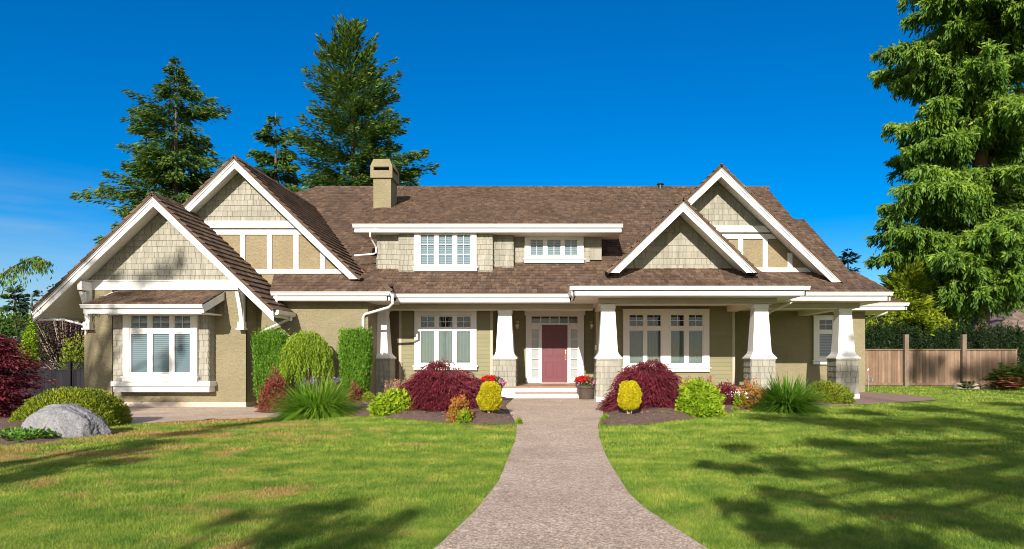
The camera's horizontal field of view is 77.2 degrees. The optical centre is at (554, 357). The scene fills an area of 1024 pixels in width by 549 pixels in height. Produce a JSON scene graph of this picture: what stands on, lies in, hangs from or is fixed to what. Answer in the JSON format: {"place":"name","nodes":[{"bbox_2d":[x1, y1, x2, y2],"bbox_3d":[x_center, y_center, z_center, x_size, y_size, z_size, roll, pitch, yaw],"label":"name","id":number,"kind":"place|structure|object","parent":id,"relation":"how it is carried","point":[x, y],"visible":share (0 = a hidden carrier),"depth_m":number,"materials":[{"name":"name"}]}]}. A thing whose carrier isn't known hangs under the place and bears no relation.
{"place":"outdoors","nodes":[
{"label":"outdoors","id":0,"kind":"place"},
{"bbox_2d":[109,407,282,426],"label":"side walk","id":1,"kind":"structure","parent":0,"point":[151,414],"depth_m":16.84,"materials":[{"name":"beige concrete"}]},
{"bbox_2d":[0,385,1023,548],"bbox_3d":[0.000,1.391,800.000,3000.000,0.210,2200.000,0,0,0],"label":"lawn","id":2,"kind":"structure","parent":0,"point":[451,527],"depth_m":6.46,"materials":[{"name":"green plant"}]},
{"bbox_2d":[0,284,29,335],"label":"fir tree","id":3,"kind":"object","parent":2,"relation":"on","point":[15,307],"visible":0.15,"depth_m":57.91,"materials":[{"name":"green plant"}]},
{"bbox_2d":[17,313,40,369],"bbox_3d":[-19.737,-0.063,23.994,0.814,3.246,0.861,0,0,0],"label":"cypress","id":4,"kind":"object","parent":2,"relation":"on","point":[29,340],"visible":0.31,"depth_m":23.96,"materials":[{"name":"green plant"}]},
{"bbox_2d":[0,410,61,444],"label":"flower bed","id":5,"kind":"object","parent":2,"relation":"on","point":[5,422],"visible":0.12,"depth_m":10.75,"materials":[{"name":"soil"}]},
{"bbox_2d":[0,256,56,329],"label":"weeping cedar","id":6,"kind":"object","parent":5,"relation":"on","point":[40,262],"visible":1,"depth_m":16.96,"materials":[{"name":"green plant"}]},
{"bbox_2d":[0,334,58,417],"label":"maple tree","id":7,"kind":"object","parent":5,"relation":"on","point":[11,380],"visible":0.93,"depth_m":14.67,"materials":[{"name":"red plant"}]},
{"bbox_2d":[0,426,60,442],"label":"ground cover","id":8,"kind":"object","parent":5,"relation":"on","point":[26,433],"visible":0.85,"depth_m":10.76,"materials":[{"name":"green plant"}]},
{"bbox_2d":[21,403,112,438],"bbox_3d":[-8.909,1.400,11.589,1.621,1.148,0.988,0,0,0],"label":"boulder","id":9,"kind":"object","parent":5,"relation":"on","point":[65,420],"visible":0.39,"depth_m":11.33,"materials":[{"name":"stone"}]},
{"bbox_2d":[8,386,133,426],"bbox_3d":[-10.218,1.034,13.601,2.137,0.933,2.034,0,0,0],"label":"evergreen mound","id":10,"kind":"object","parent":5,"relation":"on","point":[108,407],"visible":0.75,"depth_m":13.23,"materials":[{"name":"green plant"}]},
{"bbox_2d":[18,290,45,327],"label":"fir tree","id":11,"kind":"object","parent":2,"relation":"on","point":[36,293],"visible":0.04,"depth_m":61.90,"materials":[{"name":"green plant"}]},
{"bbox_2d":[0,307,71,360],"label":"broadleaf tree","id":12,"kind":"object","parent":2,"relation":"on","point":[4,327],"visible":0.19,"depth_m":33.36,"materials":[{"name":"green plant"}]},
{"bbox_2d":[10,334,70,369],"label":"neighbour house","id":13,"kind":"structure","parent":2,"relation":"on","point":[45,356],"depth_m":36.50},
{"bbox_2d":[1,361,83,398],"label":"lattice fence","id":14,"kind":"object","parent":2,"relation":"on","point":[69,376],"visible":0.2,"depth_m":23.00,"materials":[{"name":"grey wood"}]},
{"bbox_2d":[9,290,83,369],"bbox_3d":[-19.443,-0.569,25.905,6.341,4.160,3.595,0,0,0],"label":"shrub","id":15,"kind":"object","parent":2,"relation":"on","point":[56,337],"visible":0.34,"depth_m":25.35,"materials":[{"name":"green plant"}]},
{"bbox_2d":[29,284,81,339],"bbox_3d":[-22.598,-1.143,30.080,3.443,5.491,2.622,0,0,0],"label":"plum tree","id":16,"kind":"object","parent":2,"relation":"on","point":[43,323],"visible":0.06,"depth_m":29.59,"materials":[{"name":"red plant"}]},
{"bbox_2d":[57,332,83,369],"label":"shrub","id":17,"kind":"object","parent":2,"relation":"on","point":[72,356],"visible":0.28,"depth_m":24.38,"materials":[{"name":"green plant"}]},
{"bbox_2d":[69,56,232,325],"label":"fir tree","id":18,"kind":"object","parent":2,"relation":"on","point":[187,152],"visible":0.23,"depth_m":42.83,"materials":[{"name":"green plant"}]},
{"bbox_2d":[250,325,289,406],"bbox_3d":[-8.500,0.272,19.198,1.188,2.568,0.774,0,0,0],"label":"arborvitae","id":19,"kind":"object","parent":2,"relation":"on","point":[265,342],"visible":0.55,"depth_m":18.96,"materials":[{"name":"green plant"}]},
{"bbox_2d":[254,367,289,412],"bbox_3d":[-7.645,0.829,17.377,0.915,1.378,0.916,0,0,-37],"label":"shrub","id":20,"kind":"object","parent":2,"relation":"on","point":[276,382],"visible":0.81,"depth_m":17.19,"materials":[{"name":"red plant"}]},
{"bbox_2d":[246,113,307,189],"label":"fir tree","id":21,"kind":"object","parent":2,"relation":"on","point":[284,159],"visible":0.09,"depth_m":42.58,"materials":[{"name":"green plant"}]},
{"bbox_2d":[281,13,439,192],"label":"fir tree","id":22,"kind":"object","parent":2,"relation":"on","point":[369,130],"visible":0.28,"depth_m":42.41,"materials":[{"name":"green plant"}]},
{"bbox_2d":[286,397,514,424],"bbox_3d":[-4.850,1.308,16.829,8.100,0.321,7.943,0,0,0],"label":"flower bed","id":23,"kind":"object","parent":2,"relation":"on","point":[486,417],"visible":0.23,"depth_m":14.06,"materials":[{"name":"soil"}]},
{"bbox_2d":[278,330,334,389],"bbox_3d":[-7.313,0.303,18.909,1.596,2.300,1.198,0,0,0],"label":"weeping shrub","id":24,"kind":"object","parent":23,"relation":"on","point":[297,345],"visible":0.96,"depth_m":18.61,"materials":[{"name":"green plant"}]},
{"bbox_2d":[258,371,368,421],"bbox_3d":[-5.766,1.300,15.316,3.557,2.109,3.513,0,0,0],"label":"strap leaf clump","id":25,"kind":"object","parent":23,"relation":"on","point":[306,402],"visible":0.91,"depth_m":14.96,"materials":[{"name":"green plant"}]},
{"bbox_2d":[345,380,363,401],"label":"shrub","id":26,"kind":"object","parent":23,"relation":"on","point":[358,392],"visible":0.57,"depth_m":18.52,"materials":[{"name":"red plant"}]},
{"bbox_2d":[336,326,374,400],"bbox_3d":[-5.948,0.250,19.113,1.110,2.484,0.806,0,0,0],"label":"arborvitae","id":27,"kind":"object","parent":23,"relation":"on","point":[349,343],"visible":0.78,"depth_m":18.88,"materials":[{"name":"green plant"}]},
{"bbox_2d":[360,391,375,401],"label":"shrub","id":28,"kind":"object","parent":23,"relation":"on","point":[366,396],"visible":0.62,"depth_m":18.47,"materials":[{"name":"green plant"}]},
{"bbox_2d":[366,388,414,416],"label":"leafy perennial","id":29,"kind":"object","parent":23,"relation":"on","point":[381,404],"visible":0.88,"depth_m":14.71,"materials":[{"name":"green plant"}]},
{"bbox_2d":[384,378,406,392],"bbox_3d":[-4.429,0.923,17.794,0.693,0.756,0.612,0,0,0],"label":"astilbe","id":30,"kind":"object","parent":23,"relation":"on","point":[395,386],"visible":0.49,"depth_m":17.61,"materials":[{"name":"pink plant"}]},
{"bbox_2d":[385,357,512,413],"bbox_3d":[-2.663,0.680,15.536,3.378,1.394,2.898,0,0,0],"label":"maple shrub","id":31,"kind":"object","parent":23,"relation":"on","point":[430,386],"visible":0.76,"depth_m":15.10,"materials":[{"name":"red plant"}]},
{"bbox_2d":[445,390,476,423],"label":"rose plant","id":32,"kind":"object","parent":23,"relation":"on","point":[452,410],"visible":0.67,"depth_m":13.30,"materials":[{"name":"orange plant"}]},
{"bbox_2d":[455,408,471,423],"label":"leafy tuft","id":33,"kind":"object","parent":23,"relation":"on","point":[467,416],"visible":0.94,"depth_m":13.03,"materials":[{"name":"green plant"}]},
{"bbox_2d":[476,381,501,412],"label":"golden cypress","id":34,"kind":"object","parent":23,"relation":"on","point":[488,397],"visible":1,"depth_m":13.93,"materials":[{"name":"yellow plant"}]},
{"bbox_2d":[348,400,823,423],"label":"bark chips","id":35,"kind":"object","parent":23,"relation":"on","point":[512,415],"visible":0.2,"depth_m":14.27,"materials":[{"name":"brown wood"}]},
{"bbox_2d":[29,154,909,406],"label":"house","id":36,"kind":"structure","parent":2,"relation":"on","point":[720,273],"depth_m":20.45,"materials":[{"name":"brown wood"}]},
{"bbox_2d":[120,315,199,381],"bbox_3d":[-11.592,-0.336,18.811,2.271,2.062,0.167,0,0,0],"label":"window","id":37,"kind":"structure","parent":36,"relation":"in","point":[150,354],"depth_m":18.80,"materials":[{"name":"white paint"}]},
{"bbox_2d":[412,233,477,271],"bbox_3d":[-3.616,-3.518,21.206,2.156,1.294,0.167,0,0,0],"label":"window","id":38,"kind":"structure","parent":36,"relation":"in","point":[433,252],"depth_m":21.20,"materials":[{"name":"white paint"}]},
{"bbox_2d":[413,311,477,369],"bbox_3d":[-3.720,-0.610,21.817,2.215,2.050,0.167,0,0,0],"label":"window","id":39,"kind":"structure","parent":36,"relation":"in","point":[452,335],"depth_m":21.80,"materials":[{"name":"white paint"}]},
{"bbox_2d":[523,236,584,262],"bbox_3d":[-0.018,-3.719,21.766,2.101,0.990,0.167,0,0,0],"label":"window","id":40,"kind":"structure","parent":36,"relation":"in","point":[572,247],"depth_m":21.74,"materials":[{"name":"white paint"}]},
{"bbox_2d":[525,311,584,382],"bbox_3d":[0.010,-0.415,23.215,2.256,2.665,0.170,0,0,0],"label":"front door","id":41,"kind":"structure","parent":36,"relation":"in","point":[554,339],"depth_m":23.24,"materials":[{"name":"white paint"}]},
{"bbox_2d":[621,309,710,371],"bbox_3d":[3.802,-0.601,21.817,3.036,2.141,0.167,0,0,0],"label":"window","id":42,"kind":"structure","parent":36,"relation":"in","point":[679,338],"depth_m":21.80,"materials":[{"name":"white paint"}]},
{"bbox_2d":[811,315,833,363],"bbox_3d":[10.150,-0.675,23.937,1.040,1.830,0.167,0,0,0],"label":"window","id":43,"kind":"structure","parent":36,"relation":"in","point":[822,324],"depth_m":23.92,"materials":[{"name":"white paint"}]},
{"bbox_2d":[479,375,506,391],"bbox_3d":[-1.805,0.890,18.597,0.826,0.819,0.782,0,0,0],"label":"flower pot","id":44,"kind":"object","parent":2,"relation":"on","point":[501,382],"visible":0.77,"depth_m":18.43,"materials":[{"name":"red plant"}]},
{"bbox_2d":[600,400,828,424],"bbox_3d":[5.197,1.237,16.331,8.607,0.207,7.138,0,0,0],"label":"flower bed","id":45,"kind":"object","parent":2,"relation":"on","point":[657,417],"visible":0.23,"depth_m":13.82,"materials":[{"name":"soil"}]},
{"bbox_2d":[598,413,608,419],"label":"weed tuft","id":46,"kind":"object","parent":45,"relation":"on","point":[605,416],"visible":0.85,"depth_m":13.58,"materials":[{"name":"green plant"}]},
{"bbox_2d":[617,380,641,413],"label":"golden cypress","id":47,"kind":"object","parent":45,"relation":"on","point":[630,395],"visible":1,"depth_m":13.94,"materials":[{"name":"yellow plant"}]},
{"bbox_2d":[595,359,683,411],"bbox_3d":[2.161,0.680,15.541,2.484,1.344,2.423,0,0,-44],"label":"maple shrub","id":48,"kind":"object","parent":45,"relation":"on","point":[657,383],"visible":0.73,"depth_m":15.25,"materials":[{"name":"red plant"}]},
{"bbox_2d":[679,375,715,385],"bbox_3d":[3.909,0.876,17.597,1.019,0.851,0.605,0,0,0],"label":"astilbe","id":49,"kind":"object","parent":45,"relation":"on","point":[708,379],"visible":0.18,"depth_m":17.54,"materials":[{"name":"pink plant"}]},
{"bbox_2d":[674,377,727,417],"bbox_3d":[3.269,0.912,14.412,1.134,1.001,0.979,0,0,-26],"label":"leafy perennial","id":50,"kind":"object","parent":45,"relation":"on","point":[700,398],"visible":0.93,"depth_m":14.19,"materials":[{"name":"green plant"}]},
{"bbox_2d":[716,379,739,404],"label":"shrub","id":51,"kind":"object","parent":45,"relation":"on","point":[726,389],"visible":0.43,"depth_m":16.74,"materials":[{"name":"red plant"}]},
{"bbox_2d":[730,406,739,411],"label":"weed tuft","id":52,"kind":"object","parent":45,"relation":"on","point":[735,409],"visible":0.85,"depth_m":15.52,"materials":[{"name":"green plant"}]},
{"bbox_2d":[732,391,749,405],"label":"leafy tuft","id":53,"kind":"object","parent":45,"relation":"on","point":[739,403],"visible":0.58,"depth_m":16.14,"materials":[{"name":"green plant"}]},
{"bbox_2d":[732,376,772,409],"bbox_3d":[5.061,0.902,16.211,1.082,0.921,0.998,0,0,-9],"label":"spirea","id":54,"kind":"object","parent":45,"relation":"on","point":[750,396],"visible":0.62,"depth_m":16.01,"materials":[{"name":"orange plant"}]},
{"bbox_2d":[742,368,838,415],"bbox_3d":[5.802,1.062,15.780,2.965,1.732,2.836,0,0,0],"label":"strap leaf clump","id":55,"kind":"object","parent":45,"relation":"on","point":[784,397],"visible":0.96,"depth_m":15.41,"materials":[{"name":"green plant"}]},
{"bbox_2d":[808,379,857,403],"bbox_3d":[7.920,0.983,18.394,1.468,0.796,1.434,0,0,23],"label":"juniper","id":56,"kind":"object","parent":45,"relation":"on","point":[845,394],"visible":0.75,"depth_m":18.02,"materials":[{"name":"green plant"}]},
{"bbox_2d":[838,248,861,271],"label":"fir tree","id":57,"kind":"object","parent":2,"relation":"on","point":[843,258],"visible":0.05,"depth_m":59.80,"materials":[{"name":"green plant"}]},
{"bbox_2d":[865,324,876,348],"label":"arborvitae","id":58,"kind":"object","parent":2,"relation":"on","point":[869,341],"visible":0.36,"depth_m":30.88,"materials":[{"name":"green plant"}]},
{"bbox_2d":[873,315,886,348],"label":"arborvitae","id":59,"kind":"object","parent":2,"relation":"on","point":[879,335],"visible":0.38,"depth_m":30.89,"materials":[{"name":"green plant"}]},
{"bbox_2d":[882,319,895,348],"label":"arborvitae","id":60,"kind":"object","parent":2,"relation":"on","point":[889,336],"visible":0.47,"depth_m":31.20,"materials":[{"name":"green plant"}]},
{"bbox_2d":[890,317,902,348],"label":"arborvitae","id":61,"kind":"object","parent":2,"relation":"on","point":[897,336],"visible":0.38,"depth_m":31.22,"materials":[{"name":"green plant"}]},
{"bbox_2d":[868,248,944,348],"bbox_3d":[18.032,-2.065,32.540,4.817,7.529,4.388,0,0,-20],"label":"tree","id":62,"kind":"object","parent":2,"relation":"on","point":[910,279],"visible":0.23,"depth_m":31.96,"materials":[{"name":"green plant"}]},
{"bbox_2d":[900,320,914,348],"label":"arborvitae","id":63,"kind":"object","parent":2,"relation":"on","point":[906,328],"visible":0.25,"depth_m":31.02,"materials":[{"name":"green plant"}]},
{"bbox_2d":[865,286,960,346],"bbox_3d":[17.859,-1.032,32.463,5.811,5.271,2.482,0,0,0],"label":"broadleaf tree","id":64,"kind":"object","parent":2,"relation":"on","point":[938,324],"visible":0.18,"depth_m":31.89,"materials":[{"name":"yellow plant"}]},
{"bbox_2d":[911,322,923,348],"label":"arborvitae","id":65,"kind":"object","parent":2,"relation":"on","point":[917,338],"visible":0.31,"depth_m":30.94,"materials":[{"name":"green plant"}]},
{"bbox_2d":[919,323,932,348],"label":"arborvitae","id":66,"kind":"object","parent":2,"relation":"on","point":[926,341],"visible":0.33,"depth_m":30.99,"materials":[{"name":"green plant"}]},
{"bbox_2d":[930,327,940,348],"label":"arborvitae","id":67,"kind":"object","parent":2,"relation":"on","point":[935,340],"visible":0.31,"depth_m":31.18,"materials":[{"name":"green plant"}]},
{"bbox_2d":[865,334,1016,385],"bbox_3d":[17.486,0.163,29.332,7.533,2.474,0.255,0,0,0],"label":"board fence","id":68,"kind":"object","parent":2,"relation":"on","point":[905,366],"visible":0.77,"depth_m":29.41,"materials":[{"name":"brown wood"}]},
{"bbox_2d":[862,0,1023,344],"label":"spruce tree","id":69,"kind":"object","parent":2,"relation":"on","point":[959,70],"visible":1,"depth_m":31.76,"materials":[{"name":"green plant"}]},
{"bbox_2d":[938,323,950,348],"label":"arborvitae","id":70,"kind":"object","parent":2,"relation":"on","point":[944,339],"visible":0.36,"depth_m":31.11,"materials":[{"name":"green plant"}]},
{"bbox_2d":[923,272,970,332],"bbox_3d":[22.483,-2.847,38.052,6.118,8.901,4.073,0,0,17],"label":"broadleaf tree","id":71,"kind":"object","parent":2,"relation":"on","point":[955,314],"visible":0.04,"depth_m":37.01,"materials":[{"name":"green plant"}]},
{"bbox_2d":[946,316,959,348],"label":"arborvitae","id":72,"kind":"object","parent":2,"relation":"on","point":[954,340],"visible":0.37,"depth_m":31.00,"materials":[{"name":"green plant"}]},
{"bbox_2d":[952,383,962,388],"bbox_3d":[17.095,1.293,26.990,0.588,0.516,0.403,0,0,0],"label":"rock","id":73,"kind":"object","parent":2,"relation":"on","point":[955,385],"visible":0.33,"depth_m":26.89,"materials":[{"name":"stone"}]},
{"bbox_2d":[956,316,970,348],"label":"arborvitae","id":74,"kind":"object","parent":2,"relation":"on","point":[962,330],"visible":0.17,"depth_m":31.22,"materials":[{"name":"green plant"}]},
{"bbox_2d":[957,380,978,388],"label":"fern","id":75,"kind":"object","parent":2,"relation":"on","point":[965,386],"visible":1,"depth_m":25.80,"materials":[{"name":"green plant"}]},
{"bbox_2d":[965,320,979,348],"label":"arborvitae","id":76,"kind":"object","parent":2,"relation":"on","point":[970,330],"visible":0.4,"depth_m":31.20,"materials":[{"name":"green plant"}]},
{"bbox_2d":[968,383,980,388],"bbox_3d":[17.547,1.298,26.752,0.570,0.529,0.352,0,0,0],"label":"rock","id":77,"kind":"object","parent":2,"relation":"on","point":[979,385],"visible":0.28,"depth_m":26.64,"materials":[{"name":"stone"}]},
{"bbox_2d":[974,318,988,348],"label":"arborvitae","id":78,"kind":"object","parent":2,"relation":"on","point":[981,337],"visible":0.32,"depth_m":30.95,"materials":[{"name":"green plant"}]},
{"bbox_2d":[981,383,995,389],"bbox_3d":[17.953,1.282,26.496,0.458,0.454,0.410,0,0,-29],"label":"rock","id":79,"kind":"object","parent":2,"relation":"on","point":[989,387],"visible":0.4,"depth_m":26.39,"materials":[{"name":"stone"}]},
{"bbox_2d":[985,324,998,348],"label":"arborvitae","id":80,"kind":"object","parent":2,"relation":"on","point":[992,338],"visible":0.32,"depth_m":31.18,"materials":[{"name":"green plant"}]},
{"bbox_2d":[994,321,1007,348],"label":"arborvitae","id":81,"kind":"object","parent":2,"relation":"on","point":[1001,338],"visible":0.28,"depth_m":31.16,"materials":[{"name":"green plant"}]},
{"bbox_2d":[982,377,1023,388],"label":"fern","id":82,"kind":"object","parent":2,"relation":"on","point":[1007,383],"visible":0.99,"depth_m":25.38,"materials":[{"name":"brown plant"}]},
{"bbox_2d":[990,305,1023,361],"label":"neighbour house","id":83,"kind":"structure","parent":2,"relation":"on","point":[1013,318],"depth_m":40.02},
{"bbox_2d":[1002,320,1017,364],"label":"arborvitae","id":84,"kind":"object","parent":2,"relation":"on","point":[1010,335],"visible":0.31,"depth_m":31.09,"materials":[{"name":"green plant"}]},
{"bbox_2d":[1013,319,1023,376],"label":"arborvitae","id":85,"kind":"object","parent":2,"relation":"on","point":[1019,339],"visible":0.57,"depth_m":30.94,"materials":[{"name":"green plant"}]},
{"bbox_3d":[18.474,1.280,26.240,0.562,0.612,0.408,0,0,0],"label":"rock","id":86,"kind":"object","parent":2,"relation":"on","visible":0},
{"bbox_2d":[979,362,1023,381],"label":"fern","id":87,"kind":"object","parent":86,"relation":"on","point":[1003,371],"visible":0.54,"depth_m":26.02,"materials":[{"name":"green plant"}]},
{"bbox_2d":[0,0,1023,330],"label":"sky","id":88,"kind":"structure","parent":0,"point":[780,94],"materials":[{"name":"blue"}]},
{"bbox_2d":[433,398,707,548],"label":"path","id":89,"kind":"structure","parent":0,"point":[559,485],"depth_m":6.23,"materials":[{"name":"beige gravel"}]},
{"bbox_2d":[515,417,522,424],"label":"weed tuft","id":90,"kind":"object","parent":89,"relation":"on","point":[518,420],"visible":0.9,"depth_m":12.83,"materials":[{"name":"green plant"}]},
{"bbox_2d":[574,375,594,399],"bbox_3d":[0.977,0.912,19.902,0.760,0.776,0.777,0,0,-40],"label":"flower pot","id":91,"kind":"object","parent":89,"relation":"on","point":[585,387],"visible":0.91,"depth_m":19.68,"materials":[{"name":"brown ceramic"}]},
{"bbox_2d":[824,392,934,405],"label":"side path","id":92,"kind":"structure","parent":0,"point":[870,397],"depth_m":20.24,"materials":[{"name":"concrete"}]}
]}

